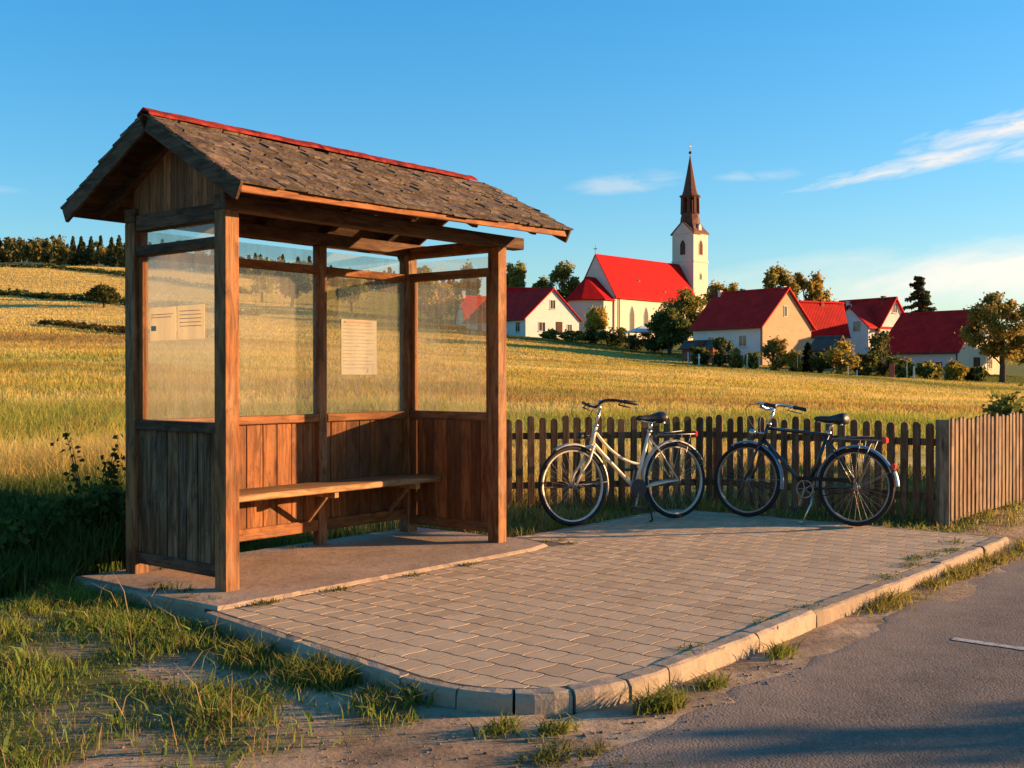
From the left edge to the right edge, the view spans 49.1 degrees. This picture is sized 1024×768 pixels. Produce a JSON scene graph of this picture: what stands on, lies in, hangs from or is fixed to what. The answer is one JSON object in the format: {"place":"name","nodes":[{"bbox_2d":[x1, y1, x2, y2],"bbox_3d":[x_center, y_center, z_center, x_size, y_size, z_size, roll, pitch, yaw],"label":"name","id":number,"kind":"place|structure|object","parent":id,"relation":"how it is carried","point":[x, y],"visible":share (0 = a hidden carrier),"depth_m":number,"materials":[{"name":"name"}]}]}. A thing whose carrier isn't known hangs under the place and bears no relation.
{"place":"outdoors","nodes":[
{"label":"outdoors","id":0,"kind":"place"},
{"bbox_2d":[1,636,802,767],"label":"gravel","id":1,"kind":"structure","parent":0,"point":[437,738],"depth_m":4.18,"materials":[{"name":"gravel"}]},
{"bbox_2d":[0,261,1023,767],"bbox_3d":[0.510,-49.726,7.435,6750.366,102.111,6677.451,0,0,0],"label":"ground","id":2,"kind":"structure","parent":0,"point":[612,721],"depth_m":4.47,"materials":[{"name":"soil"}]},
{"bbox_2d":[1,489,26,499],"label":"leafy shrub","id":3,"kind":"object","parent":2,"relation":"on","point":[25,490],"visible":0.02,"depth_m":8.11,"materials":[{"name":"green plant"}]},
{"bbox_2d":[0,489,55,516],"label":"leafy shrub","id":4,"kind":"object","parent":2,"relation":"on","point":[35,500],"visible":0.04,"depth_m":7.43,"materials":[{"name":"green plant"}]},
{"bbox_2d":[0,510,62,568],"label":"leafy shrub","id":5,"kind":"object","parent":2,"relation":"on","point":[5,536],"visible":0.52,"depth_m":6.81,"materials":[{"name":"green plant"}]},
{"bbox_2d":[35,295,44,298],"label":"shrub","id":6,"kind":"object","parent":2,"relation":"on","point":[40,296],"visible":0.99,"depth_m":197.56,"materials":[{"name":"green plant"}]},
{"bbox_2d":[30,479,125,556],"bbox_3d":[-2.736,0.989,7.355,0.878,0.720,0.842,0,0,0],"label":"leafy shrub","id":7,"kind":"object","parent":2,"relation":"on","point":[96,503],"visible":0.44,"depth_m":7.16,"materials":[{"name":"green plant"}]},
{"bbox_2d":[50,433,125,494],"bbox_3d":[-2.970,0.766,7.903,0.487,0.867,0.335,0,0,-11],"label":"sapling","id":8,"kind":"object","parent":2,"relation":"on","point":[109,473],"visible":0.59,"depth_m":7.93,"materials":[{"name":"green plant"}]},
{"bbox_2d":[83,282,119,307],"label":"tree","id":9,"kind":"object","parent":2,"relation":"on","point":[107,294],"visible":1,"depth_m":175.10,"materials":[{"name":"green plant"}]},
{"bbox_2d":[35,319,213,337],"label":"hedgerow","id":10,"kind":"object","parent":2,"relation":"on","point":[209,333],"visible":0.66,"depth_m":97.21,"materials":[{"name":"green plant"}]},
{"bbox_2d":[0,263,252,293],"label":"hedgerow","id":11,"kind":"object","parent":2,"relation":"on","point":[115,272],"visible":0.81,"depth_m":315.14,"materials":[{"name":"green plant"}]},
{"bbox_2d":[0,288,270,315],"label":"hedgerow","id":12,"kind":"object","parent":2,"relation":"on","point":[61,296],"visible":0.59,"depth_m":190.72,"materials":[{"name":"green plant"}]},
{"bbox_2d":[0,234,460,297],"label":"forest","id":13,"kind":"object","parent":2,"relation":"on","point":[57,251],"visible":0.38,"depth_m":383.64,"materials":[{"name":"green plant"}]},
{"bbox_2d":[240,255,277,302],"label":"tree","id":14,"kind":"object","parent":2,"relation":"on","point":[262,277],"visible":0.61,"depth_m":228.43,"materials":[{"name":"green plant"}]},
{"bbox_2d":[271,261,312,306],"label":"tree","id":15,"kind":"object","parent":2,"relation":"on","point":[297,282],"visible":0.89,"depth_m":198.85,"materials":[{"name":"green plant"}]},
{"bbox_2d":[75,527,547,624],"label":"shelter slab","id":16,"kind":"structure","parent":2,"relation":"on","point":[274,572],"depth_m":6.99,"materials":[{"name":"concrete"}]},
{"bbox_2d":[60,107,572,591],"bbox_3d":[-1.183,-0.217,7.532,1.820,2.742,2.946,0,1,39],"label":"bus shelter","id":17,"kind":"object","parent":16,"relation":"on","point":[205,496],"visible":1,"depth_m":7.23,"materials":[{"name":"brown wood"}]},
{"bbox_2d":[150,306,175,340],"bbox_3d":[-2.079,-0.358,6.668,0.272,0.200,0.009,0,1,39],"label":"paper notice","id":18,"kind":"object","parent":17,"relation":"attached to","point":[162,323],"visible":1,"depth_m":6.66,"materials":[{"name":"white paper"}]},
{"bbox_2d":[177,304,204,339],"bbox_3d":[-1.861,-0.358,6.490,0.270,0.200,0.010,0,1,40],"label":"paper notice","id":19,"kind":"object","parent":17,"relation":"attached to","point":[190,321],"visible":1,"depth_m":6.49,"materials":[{"name":"white paper"}]},
{"bbox_2d":[341,319,376,374],"bbox_3d":[-1.128,-0.272,8.274,0.009,0.405,0.350,0,1,39],"label":"paper notice","id":20,"kind":"object","parent":17,"relation":"attached to","point":[358,347],"visible":1,"depth_m":8.27,"materials":[{"name":"white paper"}]},
{"bbox_2d":[333,268,371,311],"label":"tree","id":21,"kind":"object","parent":2,"relation":"on","point":[355,289],"visible":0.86,"depth_m":208.12,"materials":[{"name":"green plant"}]},
{"bbox_2d":[417,265,434,298],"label":"tree","id":22,"kind":"object","parent":2,"relation":"on","point":[423,286],"visible":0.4,"depth_m":239.02,"materials":[{"name":"green plant"}]},
{"bbox_2d":[418,282,463,326],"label":"tree","id":23,"kind":"object","parent":2,"relation":"on","point":[430,306],"visible":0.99,"depth_m":166.99,"materials":[{"name":"green plant"}]},
{"bbox_2d":[456,259,481,296],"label":"tree","id":24,"kind":"object","parent":2,"relation":"on","point":[470,286],"visible":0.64,"depth_m":203.43,"materials":[{"name":"green plant"}]},
{"bbox_2d":[453,291,485,326],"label":"house","id":25,"kind":"structure","parent":2,"relation":"on","point":[469,305],"depth_m":179.90,"materials":[{"name":"red tile"}]},
{"bbox_2d":[0,265,1023,596],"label":"meadow grass","id":26,"kind":"structure","parent":2,"relation":"on","point":[36,465],"depth_m":37.65,"materials":[{"name":"yellow plant"}]},
{"bbox_2d":[0,457,1023,767],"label":"grass","id":27,"kind":"structure","parent":2,"relation":"on","point":[312,673],"depth_m":4.99,"materials":[{"name":"green plant"}]},
{"bbox_2d":[506,260,526,286],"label":"tree","id":28,"kind":"object","parent":2,"relation":"on","point":[515,276],"visible":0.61,"depth_m":194.55,"materials":[{"name":"green plant"}]},
{"bbox_2d":[462,287,582,338],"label":"house","id":29,"kind":"structure","parent":2,"relation":"on","point":[533,313],"depth_m":160.26,"materials":[{"name":"white paint"}]},
{"bbox_2d":[515,322,519,332],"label":"window","id":30,"kind":"structure","parent":29,"relation":"in","point":[517,324],"depth_m":158.40,"materials":[{"name":"grey glass"}]},
{"bbox_2d":[538,322,545,331],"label":"window","id":31,"kind":"structure","parent":29,"relation":"in","point":[541,325],"depth_m":158.52,"materials":[{"name":"white paint"}]},
{"bbox_2d":[550,300,556,309],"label":"window","id":32,"kind":"structure","parent":29,"relation":"in","point":[552,302],"depth_m":159.68,"materials":[{"name":"white paint"}]},
{"bbox_2d":[556,322,562,332],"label":"door","id":33,"kind":"structure","parent":29,"relation":"in","point":[559,325],"depth_m":160.43,"materials":[{"name":"brown wood"}]},
{"bbox_2d":[567,324,571,330],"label":"window","id":34,"kind":"structure","parent":29,"relation":"in","point":[569,326],"depth_m":161.53,"materials":[{"name":"grey glass"}]},
{"bbox_2d":[506,287,539,291],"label":"house","id":35,"kind":"structure","parent":2,"relation":"on","point":[510,289],"depth_m":185.97,"materials":[{"name":"red tile"}]},
{"bbox_2d":[532,275,554,288],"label":"tree","id":36,"kind":"object","parent":2,"relation":"on","point":[541,283],"visible":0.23,"depth_m":199.05,"materials":[{"name":"green plant"}]},
{"bbox_2d":[538,328,560,339],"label":"shrub","id":37,"kind":"object","parent":2,"relation":"on","point":[552,333],"visible":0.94,"depth_m":147.24,"materials":[{"name":"green plant"}]},
{"bbox_2d":[548,260,579,302],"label":"tree","id":38,"kind":"object","parent":2,"relation":"on","point":[561,273],"visible":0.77,"depth_m":194.64,"materials":[{"name":"green plant"}]},
{"bbox_2d":[558,329,585,340],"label":"shrub","id":39,"kind":"object","parent":2,"relation":"on","point":[572,335],"visible":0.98,"depth_m":145.39,"materials":[{"name":"green plant"}]},
{"bbox_2d":[578,327,599,342],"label":"shrub","id":40,"kind":"object","parent":2,"relation":"on","point":[589,337],"visible":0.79,"depth_m":148.58,"materials":[{"name":"green plant"}]},
{"bbox_2d":[583,305,608,343],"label":"tree","id":41,"kind":"object","parent":2,"relation":"on","point":[597,318],"visible":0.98,"depth_m":149.19,"materials":[{"name":"green plant"}]},
{"bbox_2d":[203,509,1008,718],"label":"kerb","id":42,"kind":"structure","parent":2,"relation":"on","point":[573,699],"depth_m":4.90,"materials":[{"name":"concrete"}]},
{"bbox_2d":[595,327,627,346],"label":"shrub","id":43,"kind":"object","parent":2,"relation":"on","point":[611,339],"visible":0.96,"depth_m":142.82,"materials":[{"name":"green plant"}]},
{"bbox_2d":[619,333,652,349],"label":"shrub","id":44,"kind":"object","parent":2,"relation":"on","point":[640,342],"visible":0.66,"depth_m":138.93,"materials":[{"name":"green plant"}]},
{"bbox_2d":[565,146,709,339],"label":"church","id":45,"kind":"structure","parent":2,"relation":"on","point":[630,293],"depth_m":194.67,"materials":[{"name":"paint"}]},
{"bbox_2d":[630,306,634,329],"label":"window","id":46,"kind":"structure","parent":45,"relation":"in","point":[632,315],"depth_m":189.45,"materials":[{"name":"grey glass"}]},
{"bbox_2d":[644,307,648,326],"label":"window","id":47,"kind":"structure","parent":45,"relation":"in","point":[646,316],"depth_m":192.33,"materials":[{"name":"grey glass"}]},
{"bbox_2d":[624,326,655,350],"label":"garden pavilion","id":48,"kind":"structure","parent":2,"relation":"on","point":[641,329],"depth_m":135.25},
{"bbox_2d":[641,331,675,352],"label":"shrub","id":49,"kind":"object","parent":2,"relation":"on","point":[652,346],"visible":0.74,"depth_m":133.30,"materials":[{"name":"green plant"}]},
{"bbox_2d":[644,307,692,354],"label":"tree","id":50,"kind":"object","parent":2,"relation":"on","point":[668,326],"visible":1,"depth_m":131.78,"materials":[{"name":"green plant"}]},
{"bbox_2d":[653,287,710,342],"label":"tree","id":51,"kind":"object","parent":2,"relation":"on","point":[688,304],"visible":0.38,"depth_m":139.07,"materials":[{"name":"green plant"}]},
{"bbox_2d":[677,339,717,363],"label":"shed","id":52,"kind":"structure","parent":2,"relation":"on","point":[684,347],"depth_m":111.37,"materials":[{"name":"grey"}]},
{"bbox_2d":[689,346,711,364],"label":"shrub","id":53,"kind":"object","parent":2,"relation":"on","point":[704,353],"visible":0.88,"depth_m":105.59,"materials":[{"name":"green plant"}]},
{"bbox_2d":[506,414,934,521],"bbox_3d":[1.779,0.760,10.401,3.991,0.932,1.057,0,0,14],"label":"picket fence","id":54,"kind":"object","parent":2,"relation":"on","point":[718,434],"visible":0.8,"depth_m":10.41,"materials":[{"name":"brown wood"}]},
{"bbox_2d":[700,279,741,306],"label":"tree","id":55,"kind":"object","parent":2,"relation":"on","point":[713,288],"visible":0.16,"depth_m":169.38,"materials":[{"name":"green plant"}]},
{"bbox_2d":[711,334,733,366],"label":"shrub","id":56,"kind":"object","parent":2,"relation":"on","point":[721,356],"visible":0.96,"depth_m":103.60,"materials":[{"name":"green plant"}]},
{"bbox_2d":[726,348,743,367],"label":"shrub","id":57,"kind":"object","parent":2,"relation":"on","point":[735,359],"visible":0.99,"depth_m":102.38,"materials":[{"name":"green plant"}]},
{"bbox_2d":[742,351,761,368],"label":"shrub","id":58,"kind":"object","parent":2,"relation":"on","point":[750,360],"visible":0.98,"depth_m":100.41,"materials":[{"name":"green plant"}]},
{"bbox_2d":[688,286,816,365],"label":"house","id":59,"kind":"structure","parent":2,"relation":"on","point":[747,321],"depth_m":115.09,"materials":[{"name":"beige paint"}]},
{"bbox_2d":[738,335,746,346],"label":"window","id":60,"kind":"structure","parent":59,"relation":"in","point":[742,339],"depth_m":113.93,"materials":[{"name":"white paint"}]},
{"bbox_2d":[784,306,786,316],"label":"window","id":61,"kind":"structure","parent":59,"relation":"in","point":[785,307],"depth_m":114.07,"materials":[{"name":"grey glass"}]},
{"bbox_2d":[760,335,788,370],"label":"shrub","id":62,"kind":"object","parent":2,"relation":"on","point":[775,346],"visible":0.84,"depth_m":102.65,"materials":[{"name":"green plant"}]},
{"bbox_2d":[762,261,800,294],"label":"tree","id":63,"kind":"object","parent":2,"relation":"on","point":[776,276],"visible":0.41,"depth_m":149.09,"materials":[{"name":"green plant"}]},
{"bbox_2d":[775,349,802,371],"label":"shrub","id":64,"kind":"object","parent":2,"relation":"on","point":[789,358],"visible":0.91,"depth_m":100.38,"materials":[{"name":"green plant"}]},
{"bbox_2d":[796,350,797,371],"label":"garden post","id":65,"kind":"object","parent":2,"relation":"on","point":[796,360],"visible":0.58,"depth_m":97.97,"materials":[{"name":"metal"}]},
{"bbox_2d":[792,269,825,300],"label":"tree","id":66,"kind":"object","parent":2,"relation":"on","point":[813,287],"visible":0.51,"depth_m":150.97,"materials":[{"name":"green plant"}]},
{"bbox_2d":[801,341,817,371],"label":"conifer","id":67,"kind":"object","parent":2,"relation":"on","point":[807,353],"visible":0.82,"depth_m":103.81,"materials":[{"name":"green plant"}]},
{"bbox_2d":[808,351,832,372],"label":"shrub","id":68,"kind":"object","parent":2,"relation":"on","point":[819,363],"visible":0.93,"depth_m":101.54,"materials":[{"name":"green plant"}]},
{"bbox_2d":[799,299,851,343],"bbox_3d":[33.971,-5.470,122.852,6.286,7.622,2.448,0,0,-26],"label":"house","id":69,"kind":"structure","parent":2,"relation":"on","point":[828,318],"depth_m":122.50,"materials":[{"name":"red tile"}]},
{"bbox_2d":[822,287,837,301],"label":"tree","id":70,"kind":"object","parent":2,"relation":"on","point":[826,295],"visible":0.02,"depth_m":155.27,"materials":[{"name":"green plant"}]},
{"bbox_2d":[811,335,849,371],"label":"shed","id":71,"kind":"structure","parent":2,"relation":"on","point":[820,343],"depth_m":107.03,"materials":[{"name":"grey paint"}]},
{"bbox_2d":[822,338,862,374],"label":"shrub","id":72,"kind":"object","parent":2,"relation":"on","point":[838,352],"visible":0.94,"depth_m":99.68,"materials":[{"name":"green plant"}]},
{"bbox_2d":[853,352,877,375],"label":"shrub","id":73,"kind":"object","parent":2,"relation":"on","point":[866,361],"visible":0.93,"depth_m":100.39,"materials":[{"name":"green plant"}]},
{"bbox_2d":[839,296,904,366],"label":"house","id":74,"kind":"structure","parent":2,"relation":"on","point":[867,318],"depth_m":129.09,"materials":[{"name":"white paint"}]},
{"bbox_2d":[853,321,860,331],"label":"window","id":75,"kind":"structure","parent":74,"relation":"in","point":[856,324],"depth_m":128.48,"materials":[{"name":"grey glass"}]},
{"bbox_2d":[892,303,898,313],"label":"window","id":76,"kind":"structure","parent":74,"relation":"in","point":[895,307],"depth_m":129.47,"materials":[{"name":"white paint"}]},
{"bbox_2d":[865,328,901,375],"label":"shrub","id":77,"kind":"object","parent":2,"relation":"on","point":[881,367],"visible":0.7,"depth_m":102.99,"materials":[{"name":"green plant"}]},
{"bbox_2d":[889,364,894,376],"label":"garden post","id":78,"kind":"object","parent":2,"relation":"on","point":[891,370],"visible":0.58,"depth_m":94.83,"materials":[{"name":"wood"}]},
{"bbox_2d":[888,357,919,377],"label":"shrub","id":79,"kind":"object","parent":2,"relation":"on","point":[901,369],"visible":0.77,"depth_m":99.52,"materials":[{"name":"green plant"}]},
{"bbox_2d":[903,276,937,311],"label":"spruce tree","id":80,"kind":"object","parent":2,"relation":"on","point":[922,302],"visible":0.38,"depth_m":139.48,"materials":[{"name":"green plant"}]},
{"bbox_2d":[916,360,943,378],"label":"shrub","id":81,"kind":"object","parent":2,"relation":"on","point":[929,370],"visible":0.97,"depth_m":99.58,"materials":[{"name":"green plant"}]},
{"bbox_2d":[878,309,999,374],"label":"house","id":82,"kind":"structure","parent":2,"relation":"on","point":[920,337],"depth_m":120.01,"materials":[{"name":"red tile"}]},
{"bbox_2d":[973,357,979,367],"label":"door","id":83,"kind":"structure","parent":82,"relation":"in","point":[976,360],"depth_m":118.32,"materials":[{"name":"grey wood"}]},
{"bbox_2d":[988,359,993,369],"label":"window","id":84,"kind":"structure","parent":82,"relation":"in","point":[990,361],"depth_m":120.27,"materials":[{"name":"white paint"}]},
{"bbox_2d":[939,359,969,380],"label":"shrub","id":85,"kind":"object","parent":2,"relation":"on","point":[955,370],"visible":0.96,"depth_m":96.37,"materials":[{"name":"green plant"}]},
{"bbox_2d":[963,366,989,381],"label":"shrub","id":86,"kind":"object","parent":2,"relation":"on","point":[983,373],"visible":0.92,"depth_m":97.64,"materials":[{"name":"green plant"}]},
{"bbox_2d":[935,411,1023,525],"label":"picket fence","id":87,"kind":"object","parent":2,"relation":"on","point":[986,471],"visible":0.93,"depth_m":9.78,"materials":[{"name":"brown wood"}]},
{"bbox_2d":[954,291,1023,382],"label":"tree","id":88,"kind":"object","parent":2,"relation":"on","point":[990,311],"visible":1,"depth_m":91.36,"materials":[{"name":"green plant"}]},
{"bbox_2d":[974,382,1023,434],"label":"shrub","id":89,"kind":"object","parent":2,"relation":"on","point":[1006,404],"visible":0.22,"depth_m":13.08,"materials":[{"name":"green plant"}]},
{"bbox_2d":[1008,331,1023,365],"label":"tree","id":90,"kind":"object","parent":2,"relation":"on","point":[1020,361],"visible":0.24,"depth_m":117.78,"materials":[{"name":"green plant"}]},
{"bbox_2d":[0,0,1023,342],"label":"sky","id":91,"kind":"structure","parent":0,"point":[875,146],"materials":[{"name":"blue"}]},
{"bbox_2d":[205,509,992,712],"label":"pavement","id":92,"kind":"structure","parent":0,"point":[605,653],"depth_m":6.20,"materials":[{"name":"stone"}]},
{"bbox_2d":[538,399,704,525],"bbox_3d":[0.940,0.633,9.363,1.593,1.033,0.601,0,0,-10],"label":"bicycle","id":93,"kind":"object","parent":92,"relation":"on","point":[641,487],"visible":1,"depth_m":9.33,"materials":[{"name":"metal"}]},
{"bbox_2d":[714,401,899,525],"bbox_3d":[2.421,0.647,9.365,0.600,1.004,1.556,0,0,-31],"label":"bicycle","id":94,"kind":"object","parent":92,"relation":"on","point":[771,453],"visible":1,"depth_m":9.26,"materials":[{"name":"metal"}]},
{"bbox_2d":[590,561,1023,767],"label":"road","id":95,"kind":"structure","parent":0,"point":[906,687],"depth_m":4.39,"materials":[{"name":"grey asphalt"}]},
{"bbox_2d":[951,637,1023,649],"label":"road marking","id":96,"kind":"object","parent":95,"relation":"on","point":[988,643],"visible":1,"depth_m":5.43,"materials":[{"name":"white paint"}]}
]}

